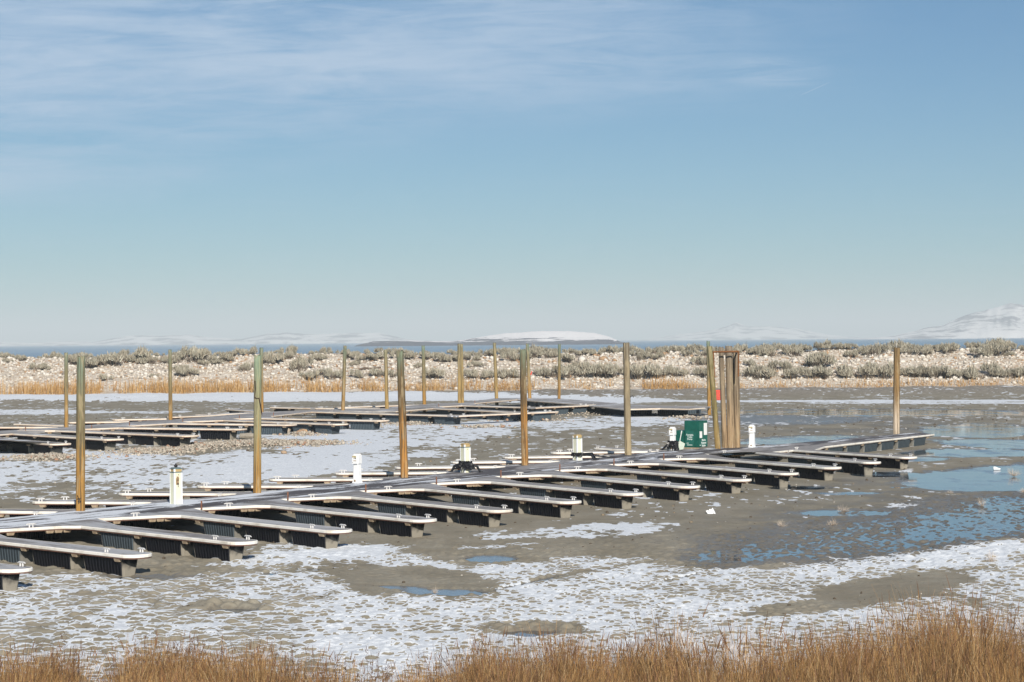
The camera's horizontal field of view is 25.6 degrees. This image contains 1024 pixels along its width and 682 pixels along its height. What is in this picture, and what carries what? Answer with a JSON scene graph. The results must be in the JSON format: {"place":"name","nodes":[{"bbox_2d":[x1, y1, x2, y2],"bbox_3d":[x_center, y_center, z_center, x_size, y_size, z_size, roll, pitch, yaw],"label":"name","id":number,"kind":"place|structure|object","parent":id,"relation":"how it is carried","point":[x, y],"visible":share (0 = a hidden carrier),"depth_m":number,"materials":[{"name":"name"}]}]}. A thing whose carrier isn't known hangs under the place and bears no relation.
{"place":"outdoors","nodes":[
{"label":"outdoors","id":0,"kind":"place"},
{"bbox_2d":[0,341,86,345],"bbox_3d":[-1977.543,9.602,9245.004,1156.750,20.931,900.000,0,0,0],"label":"mountain","id":1,"kind":"structure","parent":0,"point":[61,343],"depth_m":8957.33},
{"bbox_2d":[64,332,421,345],"bbox_3d":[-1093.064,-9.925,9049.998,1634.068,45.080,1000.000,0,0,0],"label":"mountain","id":2,"kind":"structure","parent":0,"point":[272,338],"depth_m":8744.86,"materials":[{"name":"snow"}]},
{"bbox_2d":[356,331,629,345],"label":"island","id":3,"kind":"structure","parent":0,"point":[555,338],"depth_m":2830.84,"materials":[{"name":"snow"}]},
{"bbox_2d":[0,385,1023,681],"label":"ground","id":4,"kind":"structure","parent":0,"point":[614,579],"depth_m":61.61,"materials":[{"name":"snow"}]},
{"bbox_2d":[64,352,67,426],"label":"wooden piling","id":5,"kind":"object","parent":4,"relation":"in","point":[65,389],"visible":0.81,"depth_m":144.14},
{"bbox_2d":[76,356,84,510],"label":"wooden piling","id":6,"kind":"object","parent":4,"relation":"in","point":[80,443],"visible":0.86,"depth_m":73.21,"materials":[{"name":"brown wood"}]},
{"bbox_2d":[168,349,172,426],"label":"wooden piling","id":7,"kind":"object","parent":4,"relation":"in","point":[170,382],"visible":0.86,"depth_m":156.52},
{"bbox_2d":[253,355,261,492],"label":"wooden piling","id":8,"kind":"object","parent":4,"relation":"in","point":[257,431],"visible":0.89,"depth_m":81.21,"materials":[{"name":"brown"}]},
{"bbox_2d":[259,348,263,411],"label":"wooden piling","id":9,"kind":"object","parent":4,"relation":"in","point":[262,395],"visible":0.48,"depth_m":171.89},
{"bbox_2d":[341,345,346,409],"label":"wooden piling","id":10,"kind":"object","parent":4,"relation":"in","point":[343,378],"visible":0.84,"depth_m":174.92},
{"bbox_2d":[0,409,709,461],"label":"rubble","id":11,"kind":"object","parent":4,"relation":"on","point":[203,447],"visible":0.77,"depth_m":129.97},
{"bbox_2d":[384,350,388,412],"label":"wooden piling","id":12,"kind":"object","parent":4,"relation":"in","point":[386,380],"visible":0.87,"depth_m":178.33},
{"bbox_2d":[421,345,425,411],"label":"wooden piling","id":13,"kind":"object","parent":4,"relation":"in","point":[423,378],"visible":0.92,"depth_m":189.40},
{"bbox_2d":[457,344,460,408],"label":"wooden piling","id":14,"kind":"object","parent":4,"relation":"in","point":[459,369],"visible":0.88,"depth_m":192.86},
{"bbox_2d":[461,344,463,408],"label":"wooden piling","id":15,"kind":"object","parent":4,"relation":"in","point":[462,388],"visible":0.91,"depth_m":193.44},
{"bbox_2d":[0,433,934,590],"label":"floating dock","id":16,"kind":"object","parent":4,"relation":"on","point":[221,512],"visible":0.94,"depth_m":78.90,"materials":[{"name":"plastic"}]},
{"bbox_2d":[169,463,182,503],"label":"power pedestal","id":17,"kind":"object","parent":16,"relation":"on","point":[175,480],"visible":1,"depth_m":76.12,"materials":[{"name":"plastic"}]},
{"bbox_2d":[352,453,362,482],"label":"power pedestal","id":18,"kind":"object","parent":16,"relation":"on","point":[356,460],"visible":1,"depth_m":86.33,"materials":[{"name":"grey"}]},
{"bbox_2d":[460,443,470,472],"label":"power pedestal","id":19,"kind":"object","parent":16,"relation":"on","point":[465,451],"visible":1,"depth_m":92.79,"materials":[{"name":"plastic"}]},
{"bbox_2d":[448,460,482,471],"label":"plastic sheet","id":20,"kind":"object","parent":16,"relation":"on","point":[468,465],"visible":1,"depth_m":92.75,"materials":[{"name":"black"}]},
{"bbox_2d":[572,434,581,459],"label":"power pedestal","id":21,"kind":"object","parent":16,"relation":"on","point":[577,443],"visible":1,"depth_m":101.52,"materials":[{"name":"plastic"}]},
{"bbox_2d":[571,452,616,459],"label":"plastic sheet","id":22,"kind":"object","parent":16,"relation":"on","point":[591,454],"visible":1,"depth_m":101.54,"materials":[{"name":"black"}]},
{"bbox_2d":[669,427,675,450],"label":"power pedestal","id":23,"kind":"object","parent":16,"relation":"on","point":[672,432],"visible":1,"depth_m":109.64,"materials":[{"name":"grey"}]},
{"bbox_2d":[661,440,678,449],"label":"plastic sheet","id":24,"kind":"object","parent":23,"relation":"hanging from","point":[672,444],"visible":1,"depth_m":109.62,"materials":[{"name":"black"}]},
{"bbox_2d":[676,420,707,447],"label":"pump cabinet","id":25,"kind":"object","parent":16,"relation":"on","point":[694,433],"visible":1,"depth_m":111.36,"materials":[{"name":"green metal"}]},
{"bbox_2d":[748,425,755,446],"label":"power pedestal","id":26,"kind":"object","parent":16,"relation":"on","point":[751,430],"visible":1,"depth_m":112.06,"materials":[{"name":"grey"}]},
{"bbox_2d":[493,342,498,405],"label":"wooden piling","id":27,"kind":"object","parent":4,"relation":"in","point":[495,372],"visible":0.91,"depth_m":207.16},
{"bbox_2d":[0,403,1021,668],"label":"clods","id":28,"kind":"object","parent":4,"relation":"on","point":[590,507],"visible":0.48,"depth_m":99.46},
{"bbox_2d":[0,576,1023,681],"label":"tall dry grass","id":29,"kind":"structure","parent":4,"relation":"on","point":[933,657],"depth_m":37.02,"materials":[{"name":"brown plant"}]},
{"bbox_2d":[0,348,1023,394],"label":"levee","id":30,"kind":"structure","parent":4,"relation":"on","point":[552,385],"depth_m":253.60,"materials":[{"name":"stone"}]},
{"bbox_2d":[29,362,51,369],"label":"sagebrush shrub","id":31,"kind":"object","parent":30,"relation":"on","point":[40,366],"visible":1,"depth_m":257.00,"materials":[{"name":"grey plant"}]},
{"bbox_2d":[68,352,89,364],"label":"sagebrush shrub","id":32,"kind":"object","parent":30,"relation":"on","point":[72,360],"visible":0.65,"depth_m":258.61,"materials":[{"name":"grey plant"}]},
{"bbox_2d":[76,355,104,366],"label":"sagebrush shrub","id":33,"kind":"object","parent":30,"relation":"on","point":[93,361],"visible":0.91,"depth_m":256.63,"materials":[{"name":"grey plant"}]},
{"bbox_2d":[93,351,135,365],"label":"sagebrush shrub","id":34,"kind":"object","parent":30,"relation":"on","point":[113,357],"visible":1,"depth_m":257.58,"materials":[{"name":"grey plant"}]},
{"bbox_2d":[123,345,151,361],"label":"sagebrush shrub","id":35,"kind":"object","parent":30,"relation":"on","point":[142,351],"visible":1,"depth_m":259.00,"materials":[{"name":"grey plant"}]},
{"bbox_2d":[135,352,167,363],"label":"sagebrush shrub","id":36,"kind":"object","parent":30,"relation":"on","point":[141,360],"visible":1,"depth_m":259.25,"materials":[{"name":"grey plant"}]},
{"bbox_2d":[173,365,199,375],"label":"sagebrush shrub","id":37,"kind":"object","parent":30,"relation":"on","point":[185,370],"visible":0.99,"depth_m":252.56,"materials":[{"name":"grey plant"}]},
{"bbox_2d":[176,345,208,361],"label":"sagebrush shrub","id":38,"kind":"object","parent":30,"relation":"on","point":[195,353],"visible":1,"depth_m":261.02,"materials":[{"name":"grey plant"}]},
{"bbox_2d":[206,352,234,362],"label":"sagebrush shrub","id":39,"kind":"object","parent":30,"relation":"on","point":[222,356],"visible":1,"depth_m":260.38,"materials":[{"name":"grey plant"}]},
{"bbox_2d":[237,361,253,370],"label":"sagebrush shrub","id":40,"kind":"object","parent":30,"relation":"on","point":[245,366],"visible":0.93,"depth_m":254.99,"materials":[{"name":"grey plant"}]},
{"bbox_2d":[263,350,284,364],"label":"sagebrush shrub","id":41,"kind":"object","parent":30,"relation":"on","point":[269,357],"visible":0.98,"depth_m":258.56,"materials":[{"name":"grey plant"}]},
{"bbox_2d":[289,353,315,370],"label":"sagebrush shrub","id":42,"kind":"object","parent":30,"relation":"on","point":[299,363],"visible":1,"depth_m":255.38,"materials":[{"name":"grey plant"}]},
{"bbox_2d":[298,370,318,379],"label":"sagebrush shrub","id":43,"kind":"object","parent":30,"relation":"on","point":[309,374],"visible":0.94,"depth_m":250.68,"materials":[{"name":"grey plant"}]},
{"bbox_2d":[323,366,341,379],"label":"sagebrush shrub","id":44,"kind":"object","parent":30,"relation":"on","point":[335,374],"visible":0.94,"depth_m":251.27,"materials":[{"name":"grey plant"}]},
{"bbox_2d":[369,367,389,376],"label":"sagebrush shrub","id":45,"kind":"object","parent":30,"relation":"on","point":[377,372],"visible":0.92,"depth_m":252.64,"materials":[{"name":"grey plant"}]},
{"bbox_2d":[421,367,445,377],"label":"sagebrush shrub","id":46,"kind":"object","parent":30,"relation":"on","point":[433,372],"visible":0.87,"depth_m":251.62,"materials":[{"name":"grey plant"}]},
{"bbox_2d":[433,352,451,361],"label":"sagebrush shrub","id":47,"kind":"object","parent":30,"relation":"on","point":[440,356],"visible":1,"depth_m":260.06,"materials":[{"name":"grey plant"}]},
{"bbox_2d":[463,368,485,378],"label":"sagebrush shrub","id":48,"kind":"object","parent":30,"relation":"on","point":[474,373],"visible":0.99,"depth_m":251.71,"materials":[{"name":"grey plant"}]},
{"bbox_2d":[468,369,493,377],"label":"sagebrush shrub","id":49,"kind":"object","parent":30,"relation":"on","point":[487,374],"visible":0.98,"depth_m":250.96,"materials":[{"name":"grey plant"}]},
{"bbox_2d":[490,367,518,378],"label":"sagebrush shrub","id":50,"kind":"object","parent":30,"relation":"on","point":[507,372],"visible":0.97,"depth_m":250.85,"materials":[{"name":"grey plant"}]},
{"bbox_2d":[500,351,519,360],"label":"sagebrush shrub","id":51,"kind":"object","parent":30,"relation":"on","point":[514,356],"visible":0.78,"depth_m":259.54,"materials":[{"name":"grey plant"}]},
{"bbox_2d":[0,348,1023,392],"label":"riprap stones","id":52,"kind":"object","parent":30,"relation":"on","point":[379,361],"visible":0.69,"depth_m":255.73,"materials":[{"name":"stone"}]},
{"bbox_2d":[538,349,557,357],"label":"sagebrush shrub","id":53,"kind":"object","parent":30,"relation":"on","point":[550,352],"visible":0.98,"depth_m":259.49,"materials":[{"name":"grey plant"}]},
{"bbox_2d":[540,365,564,376],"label":"sagebrush shrub","id":54,"kind":"object","parent":30,"relation":"on","point":[547,371],"visible":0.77,"depth_m":251.50,"materials":[{"name":"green plant"}]},
{"bbox_2d":[561,352,575,362],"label":"sagebrush shrub","id":55,"kind":"object","parent":30,"relation":"on","point":[568,356],"visible":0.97,"depth_m":257.25,"materials":[{"name":"grey plant"}]},
{"bbox_2d":[553,363,588,377],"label":"sagebrush shrub","id":56,"kind":"object","parent":30,"relation":"on","point":[566,370],"visible":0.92,"depth_m":250.91,"materials":[{"name":"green plant"}]},
{"bbox_2d":[580,363,616,376],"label":"sagebrush shrub","id":57,"kind":"object","parent":30,"relation":"on","point":[592,369],"visible":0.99,"depth_m":250.41,"materials":[{"name":"grey plant"}]},
{"bbox_2d":[593,360,622,377],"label":"sagebrush shrub","id":58,"kind":"object","parent":30,"relation":"on","point":[601,366],"visible":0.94,"depth_m":251.32,"materials":[{"name":"grey plant"}]},
{"bbox_2d":[622,363,651,378],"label":"sagebrush shrub","id":59,"kind":"object","parent":30,"relation":"on","point":[636,370],"visible":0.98,"depth_m":250.45,"materials":[{"name":"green plant"}]},
{"bbox_2d":[630,349,650,360],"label":"sagebrush shrub","id":60,"kind":"object","parent":30,"relation":"on","point":[642,355],"visible":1,"depth_m":258.48,"materials":[{"name":"grey plant"}]},
{"bbox_2d":[638,362,663,376],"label":"sagebrush shrub","id":61,"kind":"object","parent":30,"relation":"on","point":[647,368],"visible":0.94,"depth_m":251.59,"materials":[{"name":"grey plant"}]},
{"bbox_2d":[652,363,676,377],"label":"sagebrush shrub","id":62,"kind":"object","parent":30,"relation":"on","point":[668,370],"visible":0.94,"depth_m":251.55,"materials":[{"name":"grey plant"}]},
{"bbox_2d":[663,345,684,351],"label":"sagebrush shrub","id":63,"kind":"object","parent":30,"relation":"on","point":[673,348],"visible":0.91,"depth_m":263.12,"materials":[{"name":"grey plant"}]},
{"bbox_2d":[666,367,689,376],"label":"sagebrush shrub","id":64,"kind":"object","parent":30,"relation":"on","point":[682,372],"visible":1,"depth_m":251.52,"materials":[{"name":"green plant"}]},
{"bbox_2d":[690,355,706,364],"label":"sagebrush shrub","id":65,"kind":"object","parent":30,"relation":"on","point":[698,360],"visible":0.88,"depth_m":256.56,"materials":[{"name":"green plant"}]},
{"bbox_2d":[692,366,706,376],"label":"sagebrush shrub","id":66,"kind":"object","parent":30,"relation":"on","point":[698,371],"visible":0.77,"depth_m":251.10,"materials":[{"name":"grey plant"}]},
{"bbox_2d":[746,365,776,378],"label":"sagebrush shrub","id":67,"kind":"object","parent":30,"relation":"on","point":[767,372],"visible":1,"depth_m":249.65,"materials":[{"name":"grey plant"}]},
{"bbox_2d":[754,344,775,355],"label":"sagebrush shrub","id":68,"kind":"object","parent":30,"relation":"on","point":[759,350],"visible":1,"depth_m":259.62,"materials":[{"name":"grey plant"}]},
{"bbox_2d":[781,344,803,355],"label":"sagebrush shrub","id":69,"kind":"object","parent":30,"relation":"on","point":[792,351],"visible":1,"depth_m":259.81,"materials":[{"name":"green plant"}]},
{"bbox_2d":[783,367,805,378],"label":"sagebrush shrub","id":70,"kind":"object","parent":30,"relation":"on","point":[792,371],"visible":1,"depth_m":249.09,"materials":[{"name":"grey plant"}]},
{"bbox_2d":[804,366,822,378],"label":"sagebrush shrub","id":71,"kind":"object","parent":30,"relation":"on","point":[809,372],"visible":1,"depth_m":249.15,"materials":[{"name":"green plant"}]},
{"bbox_2d":[802,351,836,366],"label":"sagebrush shrub","id":72,"kind":"object","parent":30,"relation":"on","point":[817,359],"visible":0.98,"depth_m":254.08,"materials":[{"name":"grey plant"}]},
{"bbox_2d":[813,339,830,350],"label":"sagebrush shrub","id":73,"kind":"object","parent":30,"relation":"on","point":[817,345],"visible":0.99,"depth_m":264.09,"materials":[{"name":"grey plant"}]},
{"bbox_2d":[812,364,835,378],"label":"sagebrush shrub","id":74,"kind":"object","parent":30,"relation":"on","point":[826,371],"visible":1,"depth_m":248.85,"materials":[{"name":"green plant"}]},
{"bbox_2d":[836,363,860,377],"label":"sagebrush shrub","id":75,"kind":"object","parent":30,"relation":"on","point":[845,371],"visible":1,"depth_m":249.21,"materials":[{"name":"grey plant"}]},
{"bbox_2d":[855,361,878,378],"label":"sagebrush shrub","id":76,"kind":"object","parent":30,"relation":"on","point":[866,370],"visible":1,"depth_m":248.62,"materials":[{"name":"grey plant"}]},
{"bbox_2d":[863,341,890,355],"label":"sagebrush shrub","id":77,"kind":"object","parent":30,"relation":"on","point":[876,348],"visible":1,"depth_m":260.24,"materials":[{"name":"grey plant"}]},
{"bbox_2d":[872,361,900,378],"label":"sagebrush shrub","id":78,"kind":"object","parent":30,"relation":"on","point":[886,369],"visible":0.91,"depth_m":248.78,"materials":[{"name":"grey plant"}]},
{"bbox_2d":[900,365,923,376],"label":"sagebrush shrub","id":79,"kind":"object","parent":30,"relation":"on","point":[911,371],"visible":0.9,"depth_m":250.66,"materials":[{"name":"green plant"}]},
{"bbox_2d":[912,364,930,377],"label":"sagebrush shrub","id":80,"kind":"object","parent":30,"relation":"on","point":[921,369],"visible":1,"depth_m":250.69,"materials":[{"name":"grey plant"}]},
{"bbox_2d":[913,345,933,355],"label":"sagebrush shrub","id":81,"kind":"object","parent":30,"relation":"on","point":[926,349],"visible":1,"depth_m":259.64,"materials":[{"name":"grey plant"}]},
{"bbox_2d":[923,365,941,378],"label":"sagebrush shrub","id":82,"kind":"object","parent":30,"relation":"on","point":[932,372],"visible":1,"depth_m":250.50,"materials":[{"name":"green plant"}]},
{"bbox_2d":[935,341,958,352],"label":"sagebrush shrub","id":83,"kind":"object","parent":30,"relation":"on","point":[945,349],"visible":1,"depth_m":260.41,"materials":[{"name":"grey plant"}]},
{"bbox_2d":[964,365,991,378],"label":"sagebrush shrub","id":84,"kind":"object","parent":30,"relation":"on","point":[972,372],"visible":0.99,"depth_m":249.79,"materials":[{"name":"grey plant"}]},
{"bbox_2d":[968,345,992,356],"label":"sagebrush shrub","id":85,"kind":"object","parent":30,"relation":"on","point":[984,351],"visible":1,"depth_m":258.93,"materials":[{"name":"grey plant"}]},
{"bbox_2d":[980,361,1004,376],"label":"sagebrush shrub","id":86,"kind":"object","parent":30,"relation":"on","point":[995,369],"visible":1,"depth_m":250.19,"materials":[{"name":"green plant"}]},
{"bbox_2d":[982,342,1010,355],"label":"sagebrush shrub","id":87,"kind":"object","parent":30,"relation":"on","point":[996,348],"visible":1,"depth_m":259.28,"materials":[{"name":"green plant"}]},
{"bbox_2d":[988,339,1018,350],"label":"sagebrush shrub","id":88,"kind":"object","parent":30,"relation":"on","point":[1013,346],"visible":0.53,"depth_m":263.03,"materials":[{"name":"grey plant"}]},
{"bbox_2d":[1001,365,1023,378],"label":"sagebrush shrub","id":89,"kind":"object","parent":30,"relation":"on","point":[1006,373],"visible":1,"depth_m":249.69,"materials":[{"name":"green plant"}]},
{"bbox_2d":[0,338,1023,357],"bbox_3d":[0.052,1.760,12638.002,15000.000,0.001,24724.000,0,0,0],"label":"lake","id":90,"kind":"structure","parent":0,"point":[36,351],"depth_m":2594.03,"materials":[{"name":"liquid"}]},
{"bbox_2d":[0,372,1023,394],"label":"dry grass","id":91,"kind":"structure","parent":0,"point":[183,387],"depth_m":246.28,"materials":[{"name":"beige plant"}]},
{"bbox_2d":[0,0,1023,342],"label":"sky","id":92,"kind":"structure","parent":0,"point":[424,170],"materials":[{"name":"blue"}]},
{"bbox_2d":[111,408,1023,636],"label":"water","id":93,"kind":"structure","parent":0,"point":[989,478],"depth_m":90.44,"materials":[{"name":"liquid"}]},
{"bbox_2d":[0,398,709,453],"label":"floating dock","id":94,"kind":"object","parent":93,"relation":"on","point":[32,438],"visible":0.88,"depth_m":153.69,"materials":[{"name":"grey wood"}]},
{"bbox_2d":[396,350,407,477],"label":"wooden piling","id":95,"kind":"object","parent":93,"relation":"in","point":[402,419],"visible":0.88,"depth_m":89.62,"materials":[{"name":"wood"}]},
{"bbox_2d":[520,349,527,464],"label":"wooden piling","id":96,"kind":"object","parent":93,"relation":"in","point":[524,421],"visible":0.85,"depth_m":97.71,"materials":[{"name":"wood"}]},
{"bbox_2d":[526,343,530,397],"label":"wooden piling","id":97,"kind":"object","parent":93,"relation":"in","point":[528,371],"visible":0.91,"depth_m":206.15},
{"bbox_2d":[557,344,560,398],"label":"wooden piling","id":98,"kind":"object","parent":93,"relation":"in","point":[559,373],"visible":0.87,"depth_m":203.86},
{"bbox_2d":[623,342,631,454],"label":"wooden piling","id":99,"kind":"object","parent":93,"relation":"in","point":[627,399],"visible":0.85,"depth_m":105.62,"materials":[{"name":"brown wood"}]},
{"bbox_2d":[706,341,710,414],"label":"wooden piling","id":100,"kind":"object","parent":93,"relation":"in","point":[708,392],"visible":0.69,"depth_m":177.19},
{"bbox_2d":[707,346,720,448],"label":"wooden piling","id":101,"kind":"object","parent":93,"relation":"in","point":[713,398],"visible":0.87,"depth_m":111.02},
{"bbox_2d":[718,346,727,447],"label":"wooden piling","id":102,"kind":"object","parent":93,"relation":"in","point":[723,403],"visible":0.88,"depth_m":111.78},
{"bbox_2d":[725,346,734,457],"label":"wooden piling","id":103,"kind":"object","parent":93,"relation":"in","point":[730,402],"visible":0.91,"depth_m":111.78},
{"bbox_2d":[733,352,740,458],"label":"wooden piling","id":104,"kind":"object","parent":93,"relation":"in","point":[736,385],"visible":0.88,"depth_m":111.99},
{"bbox_2d":[713,350,738,376],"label":"rusty steel frame","id":105,"kind":"object","parent":104,"relation":"attached to","point":[725,352],"visible":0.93,"depth_m":111.26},
{"bbox_2d":[893,340,899,433],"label":"wooden piling","id":106,"kind":"object","parent":93,"relation":"in","point":[896,401],"visible":0.88,"depth_m":126.68,"materials":[{"name":"brown wood"}]},
{"bbox_2d":[636,323,861,340],"bbox_3d":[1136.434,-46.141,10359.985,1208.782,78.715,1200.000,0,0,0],"label":"mountain","id":107,"kind":"structure","parent":0,"point":[735,331],"depth_m":9983.87,"materials":[{"name":"snow"}]},
{"bbox_2d":[862,303,1023,338],"bbox_3d":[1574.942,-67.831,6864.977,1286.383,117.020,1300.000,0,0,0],"label":"mountain","id":108,"kind":"structure","parent":0,"point":[1005,321],"depth_m":6465.79,"materials":[{"name":"snow"}]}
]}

